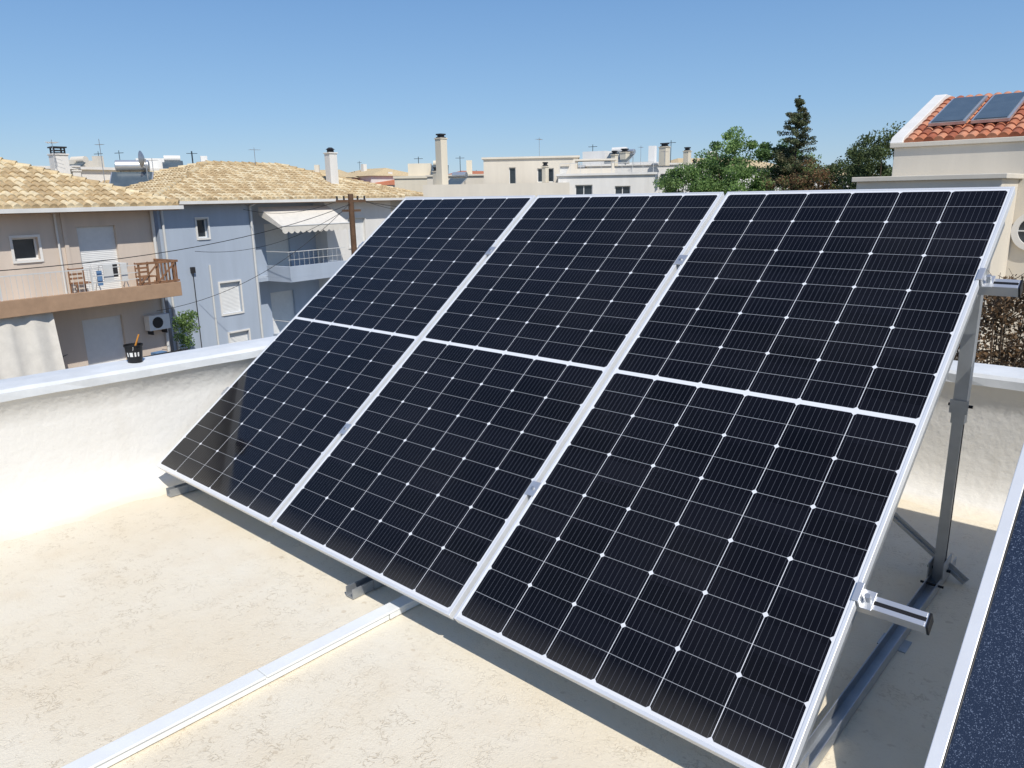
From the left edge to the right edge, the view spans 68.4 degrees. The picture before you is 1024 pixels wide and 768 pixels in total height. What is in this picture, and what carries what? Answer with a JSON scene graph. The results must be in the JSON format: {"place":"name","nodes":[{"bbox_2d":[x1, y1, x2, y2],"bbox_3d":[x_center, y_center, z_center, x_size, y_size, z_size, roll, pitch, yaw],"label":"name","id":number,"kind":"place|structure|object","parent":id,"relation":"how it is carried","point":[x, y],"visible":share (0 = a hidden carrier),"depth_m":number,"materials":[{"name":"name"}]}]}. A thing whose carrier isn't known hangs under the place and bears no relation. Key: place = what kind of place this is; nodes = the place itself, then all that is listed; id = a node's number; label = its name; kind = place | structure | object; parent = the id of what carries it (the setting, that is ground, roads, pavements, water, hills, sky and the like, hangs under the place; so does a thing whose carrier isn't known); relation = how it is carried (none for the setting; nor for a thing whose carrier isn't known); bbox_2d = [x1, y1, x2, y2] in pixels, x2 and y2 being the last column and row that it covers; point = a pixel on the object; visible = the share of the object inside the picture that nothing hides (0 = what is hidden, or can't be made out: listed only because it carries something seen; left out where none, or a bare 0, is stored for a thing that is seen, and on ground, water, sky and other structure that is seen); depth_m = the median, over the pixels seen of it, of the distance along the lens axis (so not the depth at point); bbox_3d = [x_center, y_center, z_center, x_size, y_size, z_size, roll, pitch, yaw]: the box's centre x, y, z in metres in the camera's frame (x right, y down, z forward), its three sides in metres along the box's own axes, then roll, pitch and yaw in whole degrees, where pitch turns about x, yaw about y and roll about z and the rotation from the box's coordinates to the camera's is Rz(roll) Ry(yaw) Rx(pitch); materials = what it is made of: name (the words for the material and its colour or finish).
{"place":"outdoors","nodes":[
{"label":"outdoors","id":0,"kind":"place"},
{"bbox_2d":[338,176,422,211],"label":"tiled house","id":1,"kind":"structure","parent":0,"point":[409,194],"depth_m":51.95,"materials":[{"name":"yellow tile"}]},
{"bbox_2d":[425,174,483,184],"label":"pale house","id":2,"kind":"structure","parent":0,"point":[475,179],"depth_m":57.56,"materials":[{"name":"white paint"}]},
{"bbox_2d":[0,0,1023,174],"label":"sky","id":3,"kind":"structure","parent":0,"point":[373,82],"materials":[{"name":"blue"}]},
{"bbox_2d":[481,155,579,183],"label":"modern house","id":4,"kind":"structure","parent":0,"point":[506,170],"depth_m":50.31,"materials":[{"name":"white paint"}]},
{"bbox_2d":[509,166,568,182],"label":"windows","id":5,"kind":"structure","parent":4,"relation":"in","point":[563,169],"depth_m":50.44,"materials":[{"name":"grey glass"}]},
{"bbox_2d":[556,162,657,194],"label":"white modern house","id":6,"kind":"structure","parent":0,"point":[632,182],"depth_m":43.84,"materials":[{"name":"white paint"}]},
{"bbox_2d":[575,185,629,194],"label":"windows","id":7,"kind":"structure","parent":6,"relation":"in","point":[579,189],"depth_m":44.14,"materials":[{"name":"white glass"}]},
{"bbox_2d":[611,151,618,165],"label":"chimney","id":8,"kind":"object","parent":6,"relation":"on","point":[614,155],"visible":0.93,"depth_m":50.99,"materials":[{"name":"paint"}]},
{"bbox_2d":[671,151,787,191],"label":"distant house","id":9,"kind":"structure","parent":0,"point":[678,160],"depth_m":64.44,"materials":[{"name":"white paint"}]},
{"bbox_2d":[852,94,1023,365],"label":"walls","id":10,"kind":"structure","parent":0,"point":[990,162],"depth_m":19.22,"materials":[{"name":"white paint"}]},
{"bbox_2d":[904,90,1023,142],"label":"tiled roof","id":11,"kind":"structure","parent":10,"relation":"on","point":[968,129],"depth_m":19.97,"materials":[{"name":"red tile"}]},
{"bbox_2d":[928,95,987,125],"bbox_3d":[12.559,-7.691,21.180,0.890,0.902,2.327,11,19,41],"label":"roof solar collector","id":12,"kind":"object","parent":11,"relation":"on","point":[956,111],"visible":1,"depth_m":20.96,"materials":[{"name":"glass"}]},
{"bbox_2d":[971,92,1023,122],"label":"roof solar collector","id":13,"kind":"object","parent":11,"relation":"on","point":[1000,107],"visible":1,"depth_m":20.26,"materials":[{"name":"glass"}]},
{"bbox_2d":[1011,214,1023,249],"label":"round window","id":14,"kind":"structure","parent":10,"relation":"attached to","point":[1017,233],"depth_m":19.02,"materials":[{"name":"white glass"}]},
{"label":"ground","id":15,"kind":"structure","parent":0,"visible":0},
{"bbox_2d":[0,211,170,368],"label":"walls","id":16,"kind":"structure","parent":15,"relation":"on","point":[133,236],"depth_m":23.27,"materials":[{"name":"beige paint"}]},
{"bbox_2d":[8,225,125,364],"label":"windows","id":17,"kind":"structure","parent":16,"relation":"attached to","point":[104,339],"depth_m":23.92,"materials":[{"name":"white glass"}]},
{"bbox_2d":[0,280,181,318],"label":"balconies","id":18,"kind":"structure","parent":16,"relation":"attached to","point":[37,305],"depth_m":22.30,"materials":[{"name":"brown concrete"}]},
{"bbox_2d":[0,312,64,379],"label":"balcony fabric screen","id":19,"kind":"object","parent":18,"relation":"hanging from","point":[29,344],"visible":0.68,"depth_m":21.22,"materials":[{"name":"white fabric"}]},
{"bbox_2d":[67,262,166,354],"bbox_3d":[-12.284,-1.982,23.950,0.720,3.706,2.740,8,17,32],"label":"balcony furniture","id":20,"kind":"object","parent":18,"relation":"on","point":[108,271],"visible":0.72,"depth_m":23.07,"materials":[{"name":"brown wood"}]},
{"bbox_2d":[0,157,183,214],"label":"tiled roof","id":21,"kind":"structure","parent":16,"relation":"on","point":[25,188],"depth_m":23.17,"materials":[{"name":"yellow tile"}]},
{"bbox_2d":[46,140,57,168],"bbox_3d":[-19.696,-9.867,32.349,0.540,1.200,0.822,-10,16,-31],"label":"tv antenna","id":22,"kind":"object","parent":21,"relation":"attached to","point":[53,151],"visible":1,"depth_m":32.24,"materials":[{"name":"metal"}]},
{"bbox_2d":[47,146,70,173],"bbox_3d":[-19.908,-9.244,33.254,0.680,2.360,0.680,11,19,41],"label":"chimney","id":23,"kind":"object","parent":21,"relation":"on","point":[62,161],"visible":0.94,"depth_m":32.94,"materials":[{"name":"paint"}]},
{"bbox_2d":[70,166,81,176],"bbox_3d":[-19.965,-9.186,34.579,0.420,1.610,0.420,11,19,41],"label":"chimney","id":24,"kind":"object","parent":21,"relation":"on","point":[75,172],"visible":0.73,"depth_m":34.33,"materials":[{"name":"paint"}]},
{"bbox_2d":[0,259,187,356],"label":"balcony railings","id":25,"kind":"object","parent":16,"relation":"attached to","point":[156,262],"visible":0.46,"depth_m":23.77,"materials":[{"name":"brown wood"}]},
{"bbox_2d":[53,211,169,351],"bbox_3d":[-12.709,-1.424,24.648,0.105,8.300,3.165,8,17,32],"label":"downpipe","id":26,"kind":"object","parent":16,"relation":"attached to","point":[156,257],"visible":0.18,"depth_m":24.95,"materials":[{"name":"white metal"}]},
{"bbox_2d":[143,313,170,334],"bbox_3d":[-11.992,-2.026,25.461,0.347,0.650,0.750,8,17,32],"label":"air conditioner","id":27,"kind":"object","parent":16,"relation":"attached to","point":[154,322],"visible":1,"depth_m":25.29,"materials":[{"name":"metal"}]},
{"bbox_2d":[69,150,119,166],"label":"distant house","id":28,"kind":"structure","parent":15,"relation":"on","point":[84,161],"depth_m":52.99,"materials":[{"name":"white paint"}]},
{"bbox_2d":[37,166,162,181],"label":"yellow roof house","id":29,"kind":"structure","parent":15,"relation":"on","point":[93,173],"depth_m":35.24,"materials":[{"name":"paint"}]},
{"bbox_2d":[136,151,206,168],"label":"distant house","id":30,"kind":"structure","parent":15,"relation":"on","point":[166,161],"depth_m":59.14,"materials":[{"name":"white paint"}]},
{"bbox_2d":[171,309,200,350],"bbox_3d":[-11.956,-1.604,27.576,0.998,2.300,1.072,11,19,41],"label":"climbing plant","id":31,"kind":"object","parent":15,"relation":"on","point":[183,322],"visible":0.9,"depth_m":27.34,"materials":[{"name":"green plant"}]},
{"bbox_2d":[153,201,390,351],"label":"walls","id":32,"kind":"structure","parent":15,"relation":"on","point":[229,222],"depth_m":31.86,"materials":[{"name":"blue paint"}]},
{"bbox_2d":[160,204,263,351],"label":"downpipes","id":33,"kind":"object","parent":32,"relation":"attached to","point":[192,270],"visible":0.61,"depth_m":31.14,"materials":[{"name":"metal"}]},
{"bbox_2d":[194,217,250,342],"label":"windows","id":34,"kind":"structure","parent":32,"relation":"attached to","point":[230,301],"depth_m":31.98,"materials":[{"name":"white glass"}]},
{"bbox_2d":[102,160,405,204],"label":"tiled roof","id":35,"kind":"structure","parent":32,"relation":"on","point":[207,182],"depth_m":34.22,"materials":[{"name":"yellow tile"}]},
{"bbox_2d":[94,139,104,181],"bbox_3d":[-17.667,-9.379,32.525,0.372,2.300,0.240,4,15,19],"label":"tv antenna","id":36,"kind":"object","parent":35,"relation":"attached to","point":[99,144],"visible":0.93,"depth_m":32.38,"materials":[{"name":"metal"}]},
{"bbox_2d":[109,160,153,186],"bbox_3d":[-16.510,-8.907,32.667,1.700,1.625,2.015,-5,15,-17],"label":"solar water heater","id":37,"kind":"object","parent":35,"relation":"on","point":[129,172],"visible":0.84,"depth_m":32.89,"materials":[{"name":"metal"}]},
{"bbox_2d":[134,151,147,178],"bbox_3d":[-16.049,-9.471,32.654,0.568,1.260,0.443,12,19,43],"label":"satellite dish","id":38,"kind":"object","parent":35,"relation":"on","point":[142,160],"visible":1,"depth_m":32.51,"materials":[{"name":"metal"}]},
{"bbox_2d":[323,147,338,183],"bbox_3d":[-9.116,-10.639,38.125,0.530,2.550,0.530,11,19,41],"label":"chimney","id":39,"kind":"object","parent":35,"relation":"on","point":[331,163],"visible":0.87,"depth_m":37.88,"materials":[{"name":"paint"}]},
{"bbox_2d":[264,224,294,333],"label":"balcony doors","id":40,"kind":"structure","parent":32,"relation":"attached to","point":[282,304],"depth_m":35.09,"materials":[{"name":"grey glass"}]},
{"bbox_2d":[258,247,345,335],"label":"balconies","id":41,"kind":"structure","parent":32,"relation":"attached to","point":[324,269],"depth_m":33.30,"materials":[{"name":"paint"}]},
{"bbox_2d":[258,205,349,233],"bbox_3d":[-9.264,-7.421,33.860,1.450,1.130,4.000,8,17,32],"label":"awning","id":42,"kind":"object","parent":32,"relation":"attached to","point":[279,217],"visible":0.91,"depth_m":33.49,"materials":[{"name":"fabric"}]},
{"bbox_2d":[346,216,366,248],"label":"windows","id":43,"kind":"structure","parent":32,"relation":"attached to","point":[359,230],"depth_m":37.87,"materials":[{"name":"white glass"}]},
{"bbox_2d":[313,165,357,178],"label":"distant house","id":44,"kind":"structure","parent":15,"relation":"on","point":[341,173],"depth_m":84.83,"materials":[{"name":"beige tile"}]},
{"bbox_2d":[336,194,365,254],"bbox_3d":[-5.952,-2.863,29.128,1.102,8.700,0.270,-2,14,-3],"label":"utility pole","id":45,"kind":"object","parent":15,"relation":"on","point":[351,210],"visible":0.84,"depth_m":28.20,"materials":[{"name":"brown wood"}]},
{"bbox_2d":[0,204,349,270],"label":"overhead cable","id":46,"kind":"object","parent":45,"relation":"attached to","point":[160,252],"visible":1,"depth_m":19.04,"materials":[{"name":"black plastic"}]},
{"bbox_2d":[157,205,347,310],"bbox_3d":[-8.778,-4.582,26.298,7.275,3.314,0.018,-12,18,-38],"label":"overhead cable","id":47,"kind":"object","parent":45,"relation":"attached to","point":[257,275],"visible":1,"depth_m":26.32,"materials":[{"name":"black plastic"}]},
{"bbox_2d":[195,213,339,251],"bbox_3d":[-9.149,-5.737,28.362,5.736,1.459,0.018,-1,14,0],"label":"overhead cable","id":48,"kind":"object","parent":45,"relation":"attached to","point":[277,242],"visible":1,"depth_m":28.45,"materials":[{"name":"black plastic"}]},
{"bbox_2d":[243,202,333,212],"bbox_3d":[-9.014,-7.040,30.051,6.415,0.453,0.018,10,18,37],"label":"overhead cable","id":49,"kind":"object","parent":45,"relation":"attached to","point":[292,212],"visible":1,"depth_m":29.56,"materials":[{"name":"black plastic"}]},
{"bbox_2d":[346,162,407,182],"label":"distant house","id":50,"kind":"structure","parent":15,"relation":"on","point":[364,173],"depth_m":87.35,"materials":[{"name":"beige tile"}]},
{"bbox_2d":[375,172,394,186],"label":"distant house","id":51,"kind":"structure","parent":15,"relation":"on","point":[390,183],"depth_m":85.91,"materials":[{"name":"orange tile"}]},
{"bbox_2d":[393,157,471,192],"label":"distant house","id":52,"kind":"structure","parent":15,"relation":"on","point":[415,179],"depth_m":64.57,"materials":[{"name":"white paint"}]},
{"bbox_2d":[448,171,483,174],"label":"distant house","id":53,"kind":"structure","parent":15,"relation":"on","point":[477,172],"depth_m":70.20,"materials":[{"name":"red tile"}]},
{"bbox_2d":[423,182,569,196],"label":"cream low house","id":54,"kind":"structure","parent":15,"relation":"on","point":[507,189],"depth_m":42.17,"materials":[{"name":"beige paint"}]},
{"bbox_2d":[432,167,436,184],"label":"chimney","id":55,"kind":"object","parent":54,"relation":"on","point":[434,177],"visible":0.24,"depth_m":47.79,"materials":[{"name":"paint"}]},
{"bbox_2d":[434,133,447,184],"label":"tall chimney","id":56,"kind":"object","parent":54,"relation":"on","point":[441,159],"visible":0.92,"depth_m":44.34,"materials":[{"name":"paint"}]},
{"bbox_2d":[448,172,467,184],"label":"solar water heater","id":57,"kind":"object","parent":54,"relation":"on","point":[459,178],"visible":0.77,"depth_m":50.66,"materials":[{"name":"metal"}]},
{"bbox_2d":[541,162,549,182],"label":"chimney","id":58,"kind":"object","parent":54,"relation":"on","point":[545,172],"visible":1,"depth_m":45.70,"materials":[{"name":"paint"}]},
{"bbox_2d":[0,336,1023,541],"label":"parapet wall","id":59,"kind":"structure","parent":15,"relation":"on","point":[77,444],"depth_m":3.80,"materials":[{"name":"paint"}]},
{"bbox_2d":[123,334,142,362],"bbox_3d":[-2.061,-0.195,4.100,0.098,0.151,0.098,11,19,41],"label":"paint bucket","id":60,"kind":"object","parent":59,"relation":"on","point":[134,352],"visible":1,"depth_m":4.08,"materials":[{"name":"black plastic"}]},
{"bbox_2d":[0,489,997,767],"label":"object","id":61,"kind":"structure","parent":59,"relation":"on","point":[116,623],"depth_m":2.50,"materials":[{"name":"beige concrete"}]},
{"bbox_2d":[61,595,420,767],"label":"cable trunking","id":62,"kind":"object","parent":61,"relation":"on","point":[133,742],"visible":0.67,"depth_m":2.34,"materials":[{"name":"white plastic"}]},
{"bbox_2d":[166,222,1022,767],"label":"panel mounting frame","id":63,"kind":"object","parent":61,"relation":"on","point":[904,620],"visible":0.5,"depth_m":2.58,"materials":[{"name":"metal"}]},
{"bbox_2d":[156,195,535,526],"bbox_3d":[-0.882,-0.305,4.160,1.134,0.035,2.279,11,56,41],"label":"solar panel","id":64,"kind":"object","parent":63,"relation":"attached to","point":[260,438],"visible":0.93,"depth_m":4.04,"materials":[{"name":"black glass"}]},
{"bbox_2d":[271,192,724,619],"bbox_3d":[-0.026,-0.132,3.405,1.134,0.035,2.279,11,56,41],"label":"solar panel","id":65,"kind":"object","parent":63,"relation":"attached to","point":[440,456],"visible":0.98,"depth_m":3.26,"materials":[{"name":"black glass"}]},
{"bbox_2d":[453,186,1014,767],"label":"solar panel","id":66,"kind":"object","parent":63,"relation":"attached to","point":[689,546],"visible":1,"depth_m":2.47,"materials":[{"name":"black glass"}]},
{"bbox_2d":[924,443,1023,767],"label":"solar thermal collector","id":67,"kind":"object","parent":61,"relation":"on","point":[980,724],"visible":1,"depth_m":1.77,"materials":[{"name":"blue glass"}]},
{"bbox_2d":[566,158,616,173],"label":"roof terrace block","id":68,"kind":"structure","parent":15,"relation":"on","point":[572,169],"depth_m":49.07,"materials":[{"name":"paint"}]},
{"bbox_2d":[578,140,675,168],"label":"distant house","id":69,"kind":"structure","parent":15,"relation":"on","point":[652,154],"depth_m":60.54,"materials":[{"name":"white paint"}]},
{"bbox_2d":[584,162,716,192],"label":"pale house","id":70,"kind":"structure","parent":15,"relation":"on","point":[642,167],"depth_m":53.48,"materials":[{"name":"white paint"}]},
{"bbox_2d":[619,148,629,163],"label":"chimney","id":71,"kind":"object","parent":70,"relation":"on","point":[624,153],"visible":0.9,"depth_m":53.79,"materials":[{"name":"paint"}]},
{"bbox_2d":[618,149,635,163],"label":"solar water heater","id":72,"kind":"object","parent":70,"relation":"on","point":[631,155],"visible":0.53,"depth_m":53.85,"materials":[{"name":"metal"}]},
{"bbox_2d":[658,143,670,165],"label":"chimney","id":73,"kind":"object","parent":70,"relation":"on","point":[665,147],"visible":1,"depth_m":51.81,"materials":[{"name":"paint"}]},
{"bbox_2d":[683,147,691,164],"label":"chimney","id":74,"kind":"object","parent":70,"relation":"on","point":[687,151],"visible":0.94,"depth_m":51.81,"materials":[{"name":"paint"}]},
{"bbox_2d":[653,162,707,192],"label":"broadleaf tree","id":75,"kind":"object","parent":15,"relation":"on","point":[682,176],"visible":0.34,"depth_m":40.53,"materials":[{"name":"green plant"}]},
{"bbox_2d":[689,126,779,194],"bbox_3d":[11.677,-7.771,40.952,4.684,11.926,5.256,-2,14,-3],"label":"broadleaf tree","id":76,"kind":"object","parent":15,"relation":"on","point":[712,165],"visible":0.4,"depth_m":39.30,"materials":[{"name":"green plant"}]},
{"bbox_2d":[759,175,794,190],"bbox_3d":[13.197,-5.824,38.337,2.510,9.361,2.199,-7,15,-24],"label":"dry tree","id":77,"kind":"object","parent":15,"relation":"on","point":[770,185],"visible":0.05,"depth_m":37.34,"materials":[{"name":"green plant"}]},
{"bbox_2d":[751,138,821,190],"bbox_3d":[14.757,-7.493,40.964,3.442,11.276,3.719,11,19,41],"label":"broadleaf tree","id":78,"kind":"object","parent":15,"relation":"on","point":[783,164],"visible":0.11,"depth_m":39.80,"materials":[{"name":"green plant"}]},
{"bbox_2d":[759,95,820,190],"bbox_3d":[14.602,-8.078,39.293,4.117,13.214,4.308,11,19,41],"label":"conifer tree","id":79,"kind":"object","parent":15,"relation":"on","point":[788,157],"visible":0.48,"depth_m":38.15,"materials":[{"name":"green plant"}]},
{"bbox_2d":[786,159,842,190],"bbox_3d":[14.710,-6.075,37.786,3.530,10.061,3.546,11,19,41],"label":"dry tree","id":80,"kind":"object","parent":15,"relation":"on","point":[812,177],"visible":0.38,"depth_m":36.24,"materials":[{"name":"brown plant"}]},
{"bbox_2d":[819,148,889,189],"bbox_3d":[17.504,-6.597,38.563,4.069,10.604,4.492,11,19,41],"label":"pine tree","id":81,"kind":"object","parent":15,"relation":"on","point":[869,167],"visible":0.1,"depth_m":37.29,"materials":[{"name":"green plant"}]},
{"bbox_2d":[828,121,904,189],"bbox_3d":[16.775,-6.107,34.956,4.854,11.419,4.739,11,19,41],"label":"pine tree","id":82,"kind":"object","parent":15,"relation":"on","point":[876,150],"visible":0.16,"depth_m":33.63,"materials":[{"name":"green plant"}]},
{"bbox_2d":[954,269,1023,367],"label":"dry shrub","id":83,"kind":"object","parent":15,"relation":"on","point":[994,313],"visible":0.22,"depth_m":10.05,"materials":[{"name":"brown plant"}]}
]}

